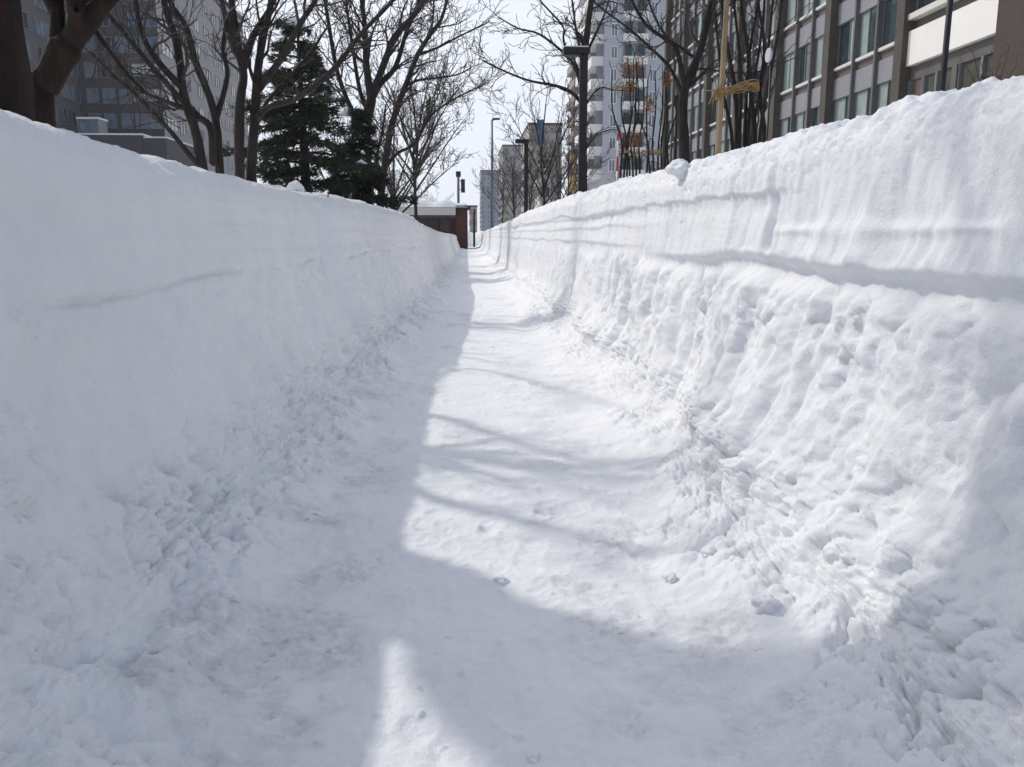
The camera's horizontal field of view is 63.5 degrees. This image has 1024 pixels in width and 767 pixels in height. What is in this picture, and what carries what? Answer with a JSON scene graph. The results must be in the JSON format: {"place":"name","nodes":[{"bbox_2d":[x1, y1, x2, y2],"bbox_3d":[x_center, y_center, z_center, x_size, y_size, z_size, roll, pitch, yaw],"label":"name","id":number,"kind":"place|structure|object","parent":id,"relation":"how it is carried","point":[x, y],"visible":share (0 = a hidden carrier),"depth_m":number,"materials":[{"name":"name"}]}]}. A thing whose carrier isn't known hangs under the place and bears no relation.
{"place":"outdoors","nodes":[
{"label":"outdoors","id":0,"kind":"place"},
{"bbox_2d":[21,0,248,178],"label":"hospital building","id":1,"kind":"structure","parent":0,"point":[77,97],"depth_m":108.10,"materials":[{"name":"concrete"}]},
{"bbox_2d":[22,10,29,30],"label":"window","id":2,"kind":"structure","parent":1,"relation":"in","point":[24,14],"depth_m":94.98,"materials":[{"name":"grey glass"}]},
{"bbox_2d":[32,0,47,12],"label":"window","id":3,"kind":"structure","parent":1,"relation":"in","point":[39,4],"depth_m":98.16,"materials":[{"name":"grey glass"}]},
{"bbox_2d":[33,16,49,38],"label":"window","id":4,"kind":"structure","parent":1,"relation":"in","point":[41,27],"depth_m":98.55,"materials":[{"name":"grey glass"}]},
{"bbox_2d":[61,83,75,101],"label":"window","id":5,"kind":"structure","parent":1,"relation":"in","point":[67,92],"depth_m":105.13,"materials":[{"name":"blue glass"}]},
{"bbox_2d":[62,108,77,126],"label":"window","id":6,"kind":"structure","parent":1,"relation":"in","point":[69,116],"depth_m":105.34,"materials":[{"name":"grey glass"}]},
{"bbox_2d":[82,36,95,51],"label":"window","id":7,"kind":"structure","parent":1,"relation":"in","point":[91,44],"depth_m":106.95,"materials":[{"name":"grey glass"}]},
{"bbox_2d":[84,62,97,77],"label":"window","id":8,"kind":"structure","parent":1,"relation":"in","point":[88,66],"depth_m":107.47,"materials":[{"name":"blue glass"}]},
{"bbox_2d":[86,88,99,102],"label":"window","id":9,"kind":"structure","parent":1,"relation":"in","point":[92,97],"depth_m":108.05,"materials":[{"name":"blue glass"}]},
{"bbox_2d":[99,36,111,52],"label":"window","id":10,"kind":"structure","parent":1,"relation":"in","point":[106,38],"depth_m":107.05,"materials":[{"name":"grey glass"}]},
{"bbox_2d":[99,62,113,77],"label":"window","id":11,"kind":"structure","parent":1,"relation":"in","point":[103,75],"depth_m":107.60,"materials":[{"name":"grey glass"}]},
{"bbox_2d":[102,88,115,103],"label":"window","id":12,"kind":"structure","parent":1,"relation":"in","point":[107,93],"depth_m":108.15,"materials":[{"name":"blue glass"}]},
{"bbox_2d":[104,113,117,128],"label":"window","id":13,"kind":"structure","parent":1,"relation":"in","point":[112,123],"depth_m":108.71,"materials":[{"name":"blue glass"}]},
{"bbox_2d":[115,37,127,52],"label":"window","id":14,"kind":"structure","parent":1,"relation":"in","point":[122,48],"depth_m":107.15,"materials":[{"name":"grey glass"}]},
{"bbox_2d":[119,88,131,103],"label":"window","id":15,"kind":"structure","parent":1,"relation":"in","point":[122,92],"depth_m":108.26,"materials":[{"name":"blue glass"}]},
{"bbox_2d":[121,113,133,128],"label":"window","id":16,"kind":"structure","parent":1,"relation":"in","point":[126,121],"depth_m":108.82,"materials":[{"name":"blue glass"}]},
{"bbox_2d":[129,37,143,52],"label":"window","id":17,"kind":"structure","parent":1,"relation":"in","point":[140,40],"depth_m":107.27,"materials":[{"name":"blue glass"}]},
{"bbox_2d":[131,63,145,76],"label":"window","id":18,"kind":"structure","parent":1,"relation":"in","point":[135,65],"depth_m":107.73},
{"bbox_2d":[135,113,149,128],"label":"window","id":19,"kind":"structure","parent":1,"relation":"in","point":[144,116],"depth_m":108.92,"materials":[{"name":"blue glass"}]},
{"bbox_2d":[141,11,155,26],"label":"window","id":20,"kind":"structure","parent":1,"relation":"in","point":[151,13],"depth_m":106.82,"materials":[{"name":"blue glass"}]},
{"bbox_2d":[143,37,157,52],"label":"window","id":21,"kind":"structure","parent":1,"relation":"in","point":[151,40],"depth_m":107.31,"materials":[{"name":"blue glass"}]},
{"bbox_2d":[148,113,162,128],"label":"window","id":22,"kind":"structure","parent":1,"relation":"in","point":[153,125],"depth_m":109.10,"materials":[{"name":"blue glass"}]},
{"bbox_2d":[161,43,173,59],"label":"window","id":23,"kind":"structure","parent":1,"relation":"in","point":[166,52],"depth_m":110.66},
{"bbox_2d":[166,117,178,132],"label":"window","id":24,"kind":"structure","parent":1,"relation":"in","point":[174,128],"depth_m":112.71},
{"bbox_2d":[180,122,186,135],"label":"window","id":25,"kind":"structure","parent":1,"relation":"in","point":[183,130],"depth_m":116.47,"materials":[{"name":"grey glass"}]},
{"bbox_2d":[227,0,581,231],"label":"sky","id":26,"kind":"structure","parent":0,"point":[478,139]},
{"bbox_2d":[469,205,477,232],"bbox_3d":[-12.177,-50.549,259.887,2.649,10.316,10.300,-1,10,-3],"label":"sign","id":27,"kind":"structure","parent":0,"point":[471,217],"depth_m":254.80,"materials":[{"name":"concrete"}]},
{"bbox_2d":[479,170,498,230],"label":"office tower","id":28,"kind":"structure","parent":0,"point":[485,216],"depth_m":322.73,"materials":[{"name":"concrete"}]},
{"bbox_2d":[498,144,520,224],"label":"apartment block","id":29,"kind":"structure","parent":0,"point":[511,149],"depth_m":234.47,"materials":[{"name":"concrete"}]},
{"bbox_2d":[0,245,1023,766],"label":"path","id":30,"kind":"structure","parent":0,"point":[436,455],"depth_m":2.83,"materials":[{"name":"snow"}]},
{"bbox_2d":[493,574,509,585],"bbox_3d":[-0.039,0.750,3.145,0.055,0.044,0.067,-9,14,-41],"label":"snow clod","id":31,"kind":"object","parent":30,"relation":"on","point":[501,579],"visible":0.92,"depth_m":3.13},
{"bbox_2d":[526,749,540,763],"bbox_3d":[0.053,0.945,2.088,0.039,0.034,0.049,2,10,13],"label":"snow clod","id":32,"kind":"object","parent":30,"relation":"on","point":[533,756],"visible":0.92,"depth_m":2.08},
{"bbox_2d":[661,571,675,582],"bbox_3d":[0.598,0.743,3.153,0.055,0.049,0.072,-1,10,-3],"label":"snow clod","id":33,"kind":"object","parent":30,"relation":"on","point":[668,576],"visible":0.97,"depth_m":3.13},
{"bbox_2d":[700,545,716,558],"bbox_3d":[0.765,0.655,3.212,0.069,0.060,0.065,8,13,39],"label":"snow clod","id":34,"kind":"object","parent":30,"relation":"on","point":[707,551],"visible":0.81,"depth_m":3.19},
{"bbox_2d":[751,594,781,613],"bbox_3d":[0.851,0.737,2.760,0.094,0.068,0.080,-5,12,-27],"label":"snow clod","id":35,"kind":"object","parent":30,"relation":"on","point":[769,603],"visible":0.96,"depth_m":2.74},
{"bbox_2d":[521,123,562,213],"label":"apartment block","id":36,"kind":"structure","parent":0,"point":[551,134],"depth_m":174.79,"materials":[{"name":"concrete"}]},
{"bbox_2d":[537,119,543,143],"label":"wall sign","id":37,"kind":"object","parent":36,"relation":"attached to","point":[541,128],"visible":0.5,"depth_m":171.93,"materials":[{"name":"blue paint"}]},
{"bbox_2d":[534,160,550,207],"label":"apartment block","id":38,"kind":"structure","parent":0,"point":[539,203],"depth_m":147.07,"materials":[{"name":"concrete"}]},
{"bbox_2d":[566,57,578,193],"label":"apartment block","id":39,"kind":"structure","parent":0,"point":[571,72],"depth_m":134.10,"materials":[{"name":"concrete"}]},
{"bbox_2d":[575,0,665,190],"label":"apartment tower","id":40,"kind":"structure","parent":0,"point":[602,55],"depth_m":101.24,"materials":[{"name":"concrete"}]},
{"bbox_2d":[608,159,614,171],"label":"window","id":41,"kind":"structure","parent":40,"relation":"in","point":[611,167],"depth_m":102.65,"materials":[{"name":"glass"}]},
{"bbox_2d":[610,68,616,81],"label":"window","id":42,"kind":"structure","parent":40,"relation":"in","point":[614,77],"depth_m":100.71,"materials":[{"name":"glass"}]},
{"bbox_2d":[611,23,617,36],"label":"window","id":43,"kind":"structure","parent":40,"relation":"in","point":[614,32],"depth_m":99.83,"materials":[{"name":"glass"}]},
{"bbox_2d":[611,46,617,58],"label":"window","id":44,"kind":"structure","parent":40,"relation":"in","point":[614,49],"depth_m":100.27,"materials":[{"name":"glass"}]},
{"bbox_2d":[662,0,1023,169],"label":"office building","id":45,"kind":"structure","parent":0,"point":[869,57],"depth_m":35.00,"materials":[{"name":"concrete"}]},
{"bbox_2d":[694,105,697,130],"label":"window","id":46,"kind":"structure","parent":45,"relation":"in","point":[695,108],"depth_m":57.72,"materials":[{"name":"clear glass"}]},
{"bbox_2d":[697,11,701,36],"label":"window","id":47,"kind":"structure","parent":45,"relation":"in","point":[699,15],"depth_m":56.54,"materials":[{"name":"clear glass"}]},
{"bbox_2d":[711,95,716,123],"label":"window","id":48,"kind":"structure","parent":45,"relation":"in","point":[713,119],"depth_m":53.34,"materials":[{"name":"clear glass"}]},
{"bbox_2d":[780,117,790,136],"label":"window","id":49,"kind":"structure","parent":45,"relation":"in","point":[785,123],"depth_m":41.55,"materials":[{"name":"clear glass"}]},
{"bbox_2d":[783,52,793,90],"bbox_3d":[13.757,-15.396,40.752,0.060,1.768,1.808,-1,10,-3],"label":"window","id":50,"kind":"structure","parent":45,"relation":"in","point":[788,66],"depth_m":41.09,"materials":[{"name":"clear glass"}]},
{"bbox_2d":[786,0,796,26],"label":"window","id":51,"kind":"structure","parent":45,"relation":"in","point":[792,4],"depth_m":40.65,"materials":[{"name":"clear glass"}]},
{"bbox_2d":[795,111,805,131],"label":"window","id":52,"kind":"structure","parent":45,"relation":"in","point":[801,117],"depth_m":39.69,"materials":[{"name":"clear glass"}]},
{"bbox_2d":[798,43,809,84],"bbox_3d":[13.862,-15.058,38.876,0.060,1.768,1.741,-1,10,-3],"label":"window","id":53,"kind":"structure","parent":45,"relation":"in","point":[804,58],"depth_m":39.16,"materials":[{"name":"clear glass"}]},
{"bbox_2d":[802,0,812,16],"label":"window","id":54,"kind":"structure","parent":45,"relation":"in","point":[806,10],"depth_m":38.87,"materials":[{"name":"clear glass"}]},
{"bbox_2d":[811,107,818,125],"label":"window","id":55,"kind":"structure","parent":45,"relation":"in","point":[815,111],"depth_m":37.99,"materials":[{"name":"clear glass"}]},
{"bbox_2d":[814,35,823,76],"bbox_3d":[13.967,-14.721,37.001,0.060,1.768,1.808,-1,10,-3],"label":"window","id":56,"kind":"structure","parent":45,"relation":"in","point":[819,41],"depth_m":37.51,"materials":[{"name":"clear glass"}]},
{"bbox_2d":[833,96,848,121],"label":"window","id":57,"kind":"structure","parent":45,"relation":"in","point":[841,105],"depth_m":35.37,"materials":[{"name":"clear glass"}]},
{"bbox_2d":[837,18,853,66],"bbox_3d":[14.098,-14.297,34.646,0.060,1.768,1.834,-1,10,-3],"label":"window","id":58,"kind":"structure","parent":45,"relation":"in","point":[845,30],"depth_m":34.93,"materials":[{"name":"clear glass"}]},
{"bbox_2d":[854,88,870,117],"bbox_3d":[14.205,-10.953,33.284,0.060,1.768,1.767,-1,10,-3],"label":"window","id":59,"kind":"structure","parent":45,"relation":"in","point":[862,98],"depth_m":33.49,"materials":[{"name":"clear glass"}]},
{"bbox_2d":[858,6,876,57],"bbox_3d":[14.205,-13.955,32.744,0.060,1.768,1.767,-1,10,-3],"label":"window","id":60,"kind":"structure","parent":45,"relation":"in","point":[868,18],"depth_m":33.00,"materials":[{"name":"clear glass"}]},
{"bbox_2d":[876,80,890,111],"bbox_3d":[14.311,-10.611,31.383,0.060,1.768,1.834,-1,10,-3],"label":"window","id":61,"kind":"structure","parent":45,"relation":"in","point":[884,89],"depth_m":31.77,"materials":[{"name":"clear glass"}]},
{"bbox_2d":[881,0,897,46],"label":"window","id":62,"kind":"structure","parent":45,"relation":"in","point":[890,6],"depth_m":31.31,"materials":[{"name":"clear glass"}]},
{"bbox_2d":[919,0,935,8],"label":"window","id":63,"kind":"structure","parent":45,"relation":"in","point":[922,3],"depth_m":28.97,"materials":[{"name":"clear glass"}]},
{"bbox_2d":[922,72,935,94],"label":"window","id":64,"kind":"structure","parent":45,"relation":"in","point":[929,81],"depth_m":28.71,"materials":[{"name":"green glass"}]},
{"bbox_2d":[935,68,951,90],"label":"window","id":65,"kind":"structure","parent":45,"relation":"in","point":[948,77],"depth_m":27.69,"materials":[{"name":"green glass"}]},
{"bbox_2d":[957,56,981,89],"bbox_3d":[14.651,-8.205,26.558,0.290,4.145,1.244,-1,10,-3],"label":"window","id":66,"kind":"structure","parent":45,"relation":"in","point":[964,80],"depth_m":26.48,"materials":[{"name":"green glass"}]},
{"bbox_2d":[980,54,992,81],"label":"window","id":67,"kind":"structure","parent":45,"relation":"in","point":[984,57],"depth_m":25.52,"materials":[{"name":"grey glass"}]},
{"label":"ground","id":68,"kind":"structure","parent":0,"visible":0},
{"bbox_2d":[0,0,35,120],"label":"bare tree","id":69,"kind":"object","parent":68,"relation":"on","point":[16,89],"visible":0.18,"depth_m":4.44,"materials":[{"name":"brown plant"}]},
{"bbox_2d":[38,0,209,170],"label":"bare tree","id":70,"kind":"object","parent":68,"relation":"on","point":[181,96],"visible":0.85,"depth_m":10.98,"materials":[{"name":"brown plant"}]},
{"bbox_2d":[31,0,233,128],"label":"bare tree","id":71,"kind":"object","parent":68,"relation":"on","point":[60,58],"visible":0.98,"depth_m":6.39,"materials":[{"name":"brown plant"}]},
{"bbox_2d":[111,0,255,173],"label":"bare tree","id":72,"kind":"object","parent":68,"relation":"on","point":[216,159],"visible":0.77,"depth_m":11.83,"materials":[{"name":"brown plant"}]},
{"bbox_2d":[0,109,459,684],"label":"snow wall","id":73,"kind":"structure","parent":68,"relation":"on","point":[184,327],"depth_m":3.70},
{"bbox_2d":[287,180,303,191],"bbox_3d":[-2.330,-2.103,8.908,0.187,0.164,0.140,1,10,5],"label":"snow clod","id":74,"kind":"object","parent":73,"relation":"on","point":[295,185],"visible":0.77,"depth_m":8.85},
{"bbox_2d":[225,84,340,178],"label":"bare tree","id":75,"kind":"object","parent":68,"relation":"on","point":[269,132],"visible":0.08,"depth_m":65.03,"materials":[{"name":"brown plant"}]},
{"bbox_2d":[177,0,415,181],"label":"bare tree","id":76,"kind":"object","parent":68,"relation":"on","point":[263,25],"visible":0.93,"depth_m":14.10,"materials":[{"name":"brown plant"}]},
{"bbox_2d":[222,15,382,198],"bbox_3d":[-6.711,-7.553,26.963,6.338,8.244,6.682,-1,10,-3],"label":"spruce tree","id":77,"kind":"object","parent":68,"relation":"on","point":[306,112],"visible":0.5,"depth_m":26.04,"materials":[{"name":"green plant"}]},
{"bbox_2d":[290,82,390,183],"bbox_3d":[-12.186,-14.846,57.092,7.830,12.034,7.198,-4,11,-21],"label":"bare tree","id":78,"kind":"object","parent":68,"relation":"on","point":[321,174],"visible":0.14,"depth_m":56.72,"materials":[{"name":"brown plant"}]},
{"bbox_2d":[321,105,418,210],"bbox_3d":[-5.726,-7.118,30.538,3.662,6.064,5.335,-9,13,-40],"label":"spruce tree","id":79,"kind":"object","parent":68,"relation":"on","point":[360,129],"visible":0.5,"depth_m":29.74,"materials":[{"name":"green plant"}]},
{"bbox_2d":[299,0,462,194],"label":"bare tree","id":80,"kind":"object","parent":68,"relation":"on","point":[374,88],"visible":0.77,"depth_m":30.01,"materials":[{"name":"brown plant"}]},
{"bbox_2d":[331,109,478,212],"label":"bare tree","id":81,"kind":"object","parent":68,"relation":"on","point":[393,190],"visible":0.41,"depth_m":66.96,"materials":[{"name":"brown plant"}]},
{"bbox_2d":[335,22,483,220],"bbox_3d":[-6.026,-14.979,52.806,8.686,13.869,9.518,7,13,35],"label":"bare tree","id":82,"kind":"object","parent":68,"relation":"on","point":[416,163],"visible":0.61,"depth_m":52.34,"materials":[{"name":"brown plant"}]},
{"bbox_2d":[390,199,470,248],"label":"kiosk","id":83,"kind":"object","parent":68,"relation":"on","point":[447,216],"visible":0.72,"depth_m":76.34,"materials":[{"name":"red brick"}]},
{"bbox_2d":[418,219,449,233],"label":"window","id":84,"kind":"structure","parent":83,"relation":"in","point":[433,223],"depth_m":76.82,"materials":[{"name":"brown glass"}]},
{"bbox_2d":[358,0,513,207],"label":"bare tree","id":85,"kind":"object","parent":68,"relation":"on","point":[400,101],"visible":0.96,"depth_m":36.00,"materials":[{"name":"brown plant"}]},
{"bbox_2d":[456,171,464,202],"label":"traffic signal","id":86,"kind":"object","parent":68,"relation":"on","point":[458,175],"visible":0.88,"depth_m":92.22,"materials":[{"name":"grey metal"}]},
{"bbox_2d":[468,231,483,246],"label":"snow heap","id":87,"kind":"object","parent":68,"relation":"on","point":[478,236],"visible":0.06,"depth_m":96.06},
{"bbox_2d":[491,118,499,227],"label":"street lamp","id":88,"kind":"object","parent":68,"relation":"on","point":[492,201],"visible":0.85,"depth_m":77.86,"materials":[{"name":"grey metal"}]},
{"bbox_2d":[472,158,529,222],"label":"bare tree","id":89,"kind":"object","parent":68,"relation":"on","point":[502,201],"visible":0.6,"depth_m":97.34,"materials":[{"name":"brown plant"}]},
{"bbox_2d":[477,137,549,218],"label":"bare tree","id":90,"kind":"object","parent":68,"relation":"on","point":[512,188],"visible":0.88,"depth_m":73.08,"materials":[{"name":"brown plant"}]},
{"bbox_2d":[515,139,528,212],"bbox_3d":[0.572,-10.416,47.002,0.760,6.717,0.400,-1,10,-3],"label":"street lamp","id":91,"kind":"object","parent":68,"relation":"on","point":[518,141],"visible":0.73,"depth_m":46.63,"materials":[{"name":"metal"}]},
{"bbox_2d":[494,136,563,209],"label":"bare tree","id":92,"kind":"object","parent":68,"relation":"on","point":[520,183],"visible":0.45,"depth_m":82.62,"materials":[{"name":"brown plant"}]},
{"bbox_2d":[480,67,608,207],"bbox_3d":[2.122,-12.517,47.191,7.118,10.940,6.543,5,11,27],"label":"bare tree","id":93,"kind":"object","parent":68,"relation":"on","point":[559,131],"visible":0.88,"depth_m":46.70,"materials":[{"name":"brown plant"}]},
{"bbox_2d":[519,159,572,206],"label":"bare tree","id":94,"kind":"object","parent":68,"relation":"on","point":[545,177],"visible":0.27,"depth_m":108.23,"materials":[{"name":"brown plant"}]},
{"bbox_2d":[464,0,642,190],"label":"bare tree","id":95,"kind":"object","parent":68,"relation":"on","point":[584,39],"visible":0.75,"depth_m":25.65,"materials":[{"name":"brown plant"}]},
{"bbox_2d":[516,124,597,201],"bbox_3d":[3.400,-12.740,54.521,5.695,8.752,5.235,-10,14,-43],"label":"bare tree","id":96,"kind":"object","parent":68,"relation":"on","point":[559,191],"visible":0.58,"depth_m":54.46,"materials":[{"name":"brown plant"}]},
{"bbox_2d":[567,149,577,194],"bbox_3d":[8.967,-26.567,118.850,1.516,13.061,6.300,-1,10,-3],"label":"apartment block","id":97,"kind":"structure","parent":68,"relation":"on","point":[573,172],"depth_m":115.61,"materials":[{"name":"concrete"}]},
{"bbox_2d":[562,45,589,191],"bbox_3d":[1.850,-6.364,24.398,0.760,6.746,0.400,-1,10,-3],"label":"street lamp","id":98,"kind":"object","parent":68,"relation":"on","point":[582,53],"visible":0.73,"depth_m":24.01,"materials":[{"name":"metal"}]},
{"bbox_2d":[539,124,614,197],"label":"bare tree","id":99,"kind":"object","parent":68,"relation":"on","point":[594,170],"visible":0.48,"depth_m":67.96,"materials":[{"name":"brown plant"}]},
{"bbox_2d":[616,132,618,180],"bbox_3d":[2.142,-3.371,17.016,0.042,3.469,0.044,-1,10,-3],"label":"marker pole","id":100,"kind":"object","parent":68,"relation":"on","point":[617,158],"visible":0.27,"depth_m":16.78,"materials":[{"name":"white paint"}]},
{"bbox_2d":[608,44,650,180],"bbox_3d":[2.452,-4.450,17.660,0.679,5.367,0.922,8,13,39],"label":"tied sapling","id":101,"kind":"object","parent":68,"relation":"on","point":[626,145],"visible":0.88,"depth_m":17.37,"materials":[{"name":"brown plant"}]},
{"bbox_2d":[627,61,677,173],"bbox_3d":[3.010,-4.192,17.305,1.379,4.985,0.574,-6,12,-31],"label":"tied sapling","id":102,"kind":"object","parent":68,"relation":"on","point":[665,80],"visible":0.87,"depth_m":17.06,"materials":[{"name":"brown plant"}]},
{"bbox_2d":[672,95,678,159],"bbox_3d":[4.626,-5.489,23.693,0.200,5.272,0.100,-1,10,-3],"label":"sign post","id":103,"kind":"object","parent":68,"relation":"on","point":[675,127],"visible":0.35,"depth_m":23.36,"materials":[{"name":"metal"}]},
{"bbox_2d":[589,0,814,162],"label":"bare tree","id":104,"kind":"object","parent":68,"relation":"on","point":[687,82],"visible":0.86,"depth_m":15.36,"materials":[{"name":"brown plant"}]},
{"bbox_2d":[706,0,759,154],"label":"bamboo stake","id":105,"kind":"object","parent":68,"relation":"on","point":[720,94],"visible":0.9,"depth_m":10.12,"materials":[{"name":"wood"}]},
{"bbox_2d":[681,0,815,149],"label":"bare tree","id":106,"kind":"object","parent":68,"relation":"on","point":[752,109],"visible":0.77,"depth_m":10.35,"materials":[{"name":"brown plant"}]},
{"bbox_2d":[479,76,1023,742],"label":"snow wall","id":107,"kind":"structure","parent":68,"relation":"on","point":[813,336],"depth_m":3.08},
{"bbox_2d":[665,159,689,179],"bbox_3d":[1.209,-1.538,5.944,0.195,0.154,0.200,-4,11,-19],"label":"snow clod","id":108,"kind":"object","parent":107,"relation":"on","point":[678,168],"visible":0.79,"depth_m":5.89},
{"bbox_2d":[765,44,772,140],"bbox_3d":[2.859,-2.031,9.462,0.058,3.507,0.151,-1,10,-3],"label":"round sign","id":109,"kind":"object","parent":68,"relation":"on","point":[768,55],"visible":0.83,"depth_m":9.21,"materials":[{"name":"metal"}]},
{"bbox_2d":[939,0,952,90],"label":"sign post","id":110,"kind":"object","parent":68,"relation":"on","point":[946,42],"depth_m":6.80,"materials":[{"name":"metal"}]},
{"bbox_2d":[960,43,1017,82],"bbox_3d":[3.680,-1.192,6.584,0.502,2.874,0.360,2,10,10],"label":"bare shrub","id":111,"kind":"object","parent":68,"relation":"on","point":[984,77],"visible":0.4,"depth_m":6.41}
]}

